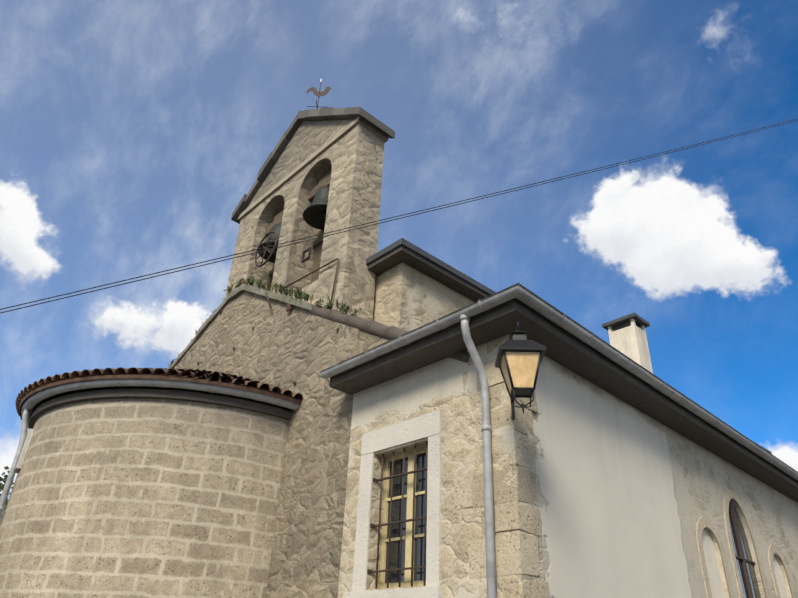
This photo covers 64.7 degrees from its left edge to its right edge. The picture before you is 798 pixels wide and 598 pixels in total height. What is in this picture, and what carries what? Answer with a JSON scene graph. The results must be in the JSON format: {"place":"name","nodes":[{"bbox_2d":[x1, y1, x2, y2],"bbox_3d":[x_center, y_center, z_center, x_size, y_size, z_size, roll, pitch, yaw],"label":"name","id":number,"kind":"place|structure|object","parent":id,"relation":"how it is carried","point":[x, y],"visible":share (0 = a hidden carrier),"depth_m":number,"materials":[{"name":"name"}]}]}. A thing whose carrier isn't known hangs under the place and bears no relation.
{"place":"outdoors","nodes":[
{"label":"outdoors","id":0,"kind":"place"},
{"bbox_2d":[0,429,33,523],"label":"apse slit window","id":1,"kind":"structure","parent":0,"point":[24,449],"depth_m":8.68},
{"bbox_2d":[0,0,797,507],"label":"sky","id":2,"kind":"structure","parent":0,"point":[133,133],"materials":[{"name":"blue"}]},
{"bbox_2d":[373,262,473,331],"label":"nave block walls","id":3,"kind":"structure","parent":0,"point":[408,298],"depth_m":10.40,"materials":[{"name":"beige stone"}]},
{"bbox_2d":[366,238,771,453],"bbox_3d":[3.591,2.361,16.759,15.280,1.490,6.030,27,-38,-35],"label":"upper roof eave","id":4,"kind":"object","parent":3,"relation":"on","point":[394,254],"depth_m":10.58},
{"bbox_3d":[6.016,2.865,12.147,16.702,1.646,3.488,27,-38,-35],"label":"side roof","id":5,"kind":"object","parent":3,"relation":"attached to","visible":0},
{"bbox_2d":[602,313,652,372],"bbox_3d":[4.047,1.353,10.829,0.540,2.100,0.640,27,-38,-35],"label":"chimney","id":6,"kind":"object","parent":5,"relation":"on","point":[627,336],"visible":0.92,"depth_m":11.02,"materials":[{"name":"paint"}]},
{"label":"ground","id":7,"kind":"structure","parent":0,"visible":0},
{"bbox_2d":[0,466,13,508],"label":"distant tree","id":8,"kind":"object","parent":7,"relation":"on","point":[2,485],"visible":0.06,"depth_m":34.57,"materials":[{"name":"green plant"}]},
{"bbox_2d":[0,398,288,597],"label":"apse wall","id":9,"kind":"structure","parent":7,"relation":"on","point":[136,498],"depth_m":7.65,"materials":[{"name":"beige stone"}]},
{"bbox_2d":[0,409,29,516],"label":"downspout","id":10,"kind":"object","parent":9,"relation":"attached to","point":[12,471],"visible":0.94,"depth_m":8.67,"materials":[{"name":"grey metal"}]},
{"bbox_2d":[15,367,302,419],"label":"roof tiles","id":11,"kind":"object","parent":9,"relation":"on","point":[199,376],"visible":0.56,"depth_m":8.34,"materials":[{"name":"brown tile"}]},
{"bbox_2d":[29,387,291,428],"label":"cornice","id":12,"kind":"structure","parent":9,"relation":"attached to","point":[196,396],"depth_m":8.22,"materials":[{"name":"grey stone"}]},
{"bbox_2d":[21,378,298,427],"bbox_3d":[-4.180,1.901,9.541,2.696,0.078,5.384,27,-38,-35],"label":"rain gutter","id":13,"kind":"object","parent":12,"relation":"attached to","point":[31,402],"visible":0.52,"depth_m":8.16,"materials":[{"name":"grey metal"}]},
{"bbox_2d":[174,291,388,597],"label":"gable wall","id":14,"kind":"structure","parent":7,"relation":"on","point":[301,347],"depth_m":8.20,"materials":[{"name":"beige stone"}]},
{"bbox_2d":[168,277,361,386],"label":"wall weeds","id":15,"kind":"object","parent":14,"relation":"on","point":[297,295],"depth_m":10.05,"materials":[{"name":"green plant"}]},
{"bbox_2d":[265,258,339,311],"bbox_3d":[-1.812,-0.083,10.532,0.680,1.218,1.667,27,-38,-35],"label":"iron rail","id":16,"kind":"object","parent":14,"relation":"on","point":[288,307],"visible":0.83,"depth_m":10.39,"materials":[{"name":"brown metal"}]},
{"bbox_2d":[225,119,384,319],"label":"bell gable","id":17,"kind":"structure","parent":14,"relation":"attached to","point":[352,159],"depth_m":11.94,"materials":[{"name":"beige stone"}]},
{"bbox_2d":[255,170,331,290],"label":"church bells","id":18,"kind":"object","parent":17,"relation":"attached to","point":[314,213],"visible":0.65,"depth_m":12.50,"materials":[{"name":"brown metal"}]},
{"bbox_2d":[231,107,394,223],"bbox_3d":[-1.947,-3.261,13.926,0.966,1.836,4.646,27,-38,-35],"label":"gable coping","id":19,"kind":"object","parent":17,"relation":"on","point":[332,113],"visible":0.4,"depth_m":14.00,"materials":[{"name":"grey stone"}]},
{"bbox_2d":[238,117,387,220],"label":"cornice molding","id":20,"kind":"structure","parent":17,"relation":"attached to","point":[324,147],"depth_m":12.75,"materials":[{"name":"beige stone"}]},
{"bbox_2d":[306,79,331,108],"bbox_3d":[-1.900,-4.638,14.722,0.443,1.450,0.410,27,-38,-35],"label":"weather vane","id":21,"kind":"object","parent":17,"relation":"on","point":[319,93],"visible":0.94,"depth_m":14.85,"materials":[{"name":"metal"}]},
{"bbox_2d":[169,283,469,368],"bbox_3d":[-1.873,0.822,10.097,0.678,3.181,8.432,27,-38,-35],"label":"gable coping","id":22,"kind":"object","parent":14,"relation":"attached to","point":[375,328],"visible":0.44,"depth_m":9.02,"materials":[{"name":"stone"}]},
{"bbox_2d":[338,334,543,597],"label":"wall","id":23,"kind":"structure","parent":14,"relation":"attached to","point":[433,387],"depth_m":6.38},
{"bbox_2d":[343,410,443,597],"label":"stone window frame","id":24,"kind":"object","parent":23,"relation":"attached to","point":[428,425],"visible":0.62,"depth_m":6.47,"materials":[{"name":"white stone"}]},
{"bbox_2d":[367,442,427,588],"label":"window bars","id":25,"kind":"object","parent":24,"relation":"attached to","point":[402,521],"depth_m":6.43,"materials":[{"name":"black metal"}]},
{"bbox_2d":[379,447,427,588],"bbox_3d":[0.129,2.258,6.532,0.062,1.380,0.860,27,-38,-35],"label":"window","id":26,"kind":"structure","parent":24,"relation":"in","point":[418,577],"depth_m":6.59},
{"bbox_2d":[454,337,548,597],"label":"corner quoins","id":27,"kind":"object","parent":7,"relation":"on","point":[517,553],"visible":0.54,"depth_m":5.54,"materials":[{"name":"stone"}]},
{"bbox_2d":[460,314,496,597],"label":"downspout","id":28,"kind":"object","parent":27,"relation":"attached to","point":[486,429],"visible":0.96,"depth_m":5.70,"materials":[{"name":"metal"}]},
{"bbox_2d":[495,321,545,419],"bbox_3d":[1.042,0.679,5.560,0.390,0.849,0.835,1,-30,3],"label":"street lantern","id":29,"kind":"object","parent":27,"relation":"attached to","point":[520,356],"visible":1,"depth_m":5.24,"materials":[{"name":"black metal"}]},
{"bbox_2d":[532,355,797,597],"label":"wall","id":30,"kind":"structure","parent":7,"relation":"on","point":[629,496],"depth_m":6.94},
{"bbox_2d":[329,298,797,502],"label":"eave fascia","id":31,"kind":"structure","parent":30,"relation":"on","point":[570,351],"depth_m":7.04,"materials":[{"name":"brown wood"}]},
{"bbox_2d":[320,283,797,480],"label":"gutter","id":32,"kind":"object","parent":31,"relation":"attached to","point":[528,297],"visible":1,"depth_m":6.75,"materials":[{"name":"metal"}]},
{"bbox_2d":[702,499,787,597],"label":"side windows","id":33,"kind":"structure","parent":30,"relation":"attached to","point":[747,574],"depth_m":8.83,"materials":[{"name":"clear glass"}]},
{"bbox_2d":[696,489,794,597],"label":"arched window surrounds","id":34,"kind":"object","parent":30,"relation":"attached to","point":[704,522],"visible":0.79,"depth_m":8.55,"materials":[{"name":"stone"}]},
{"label":"utility poles","id":35,"kind":"object","parent":7,"relation":"on","visible":0},
{"bbox_2d":[0,119,797,313],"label":"overhead cables","id":36,"kind":"object","parent":35,"relation":"attached to","point":[346,228],"visible":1,"depth_m":8.58,"materials":[{"name":"black metal"}]}
]}

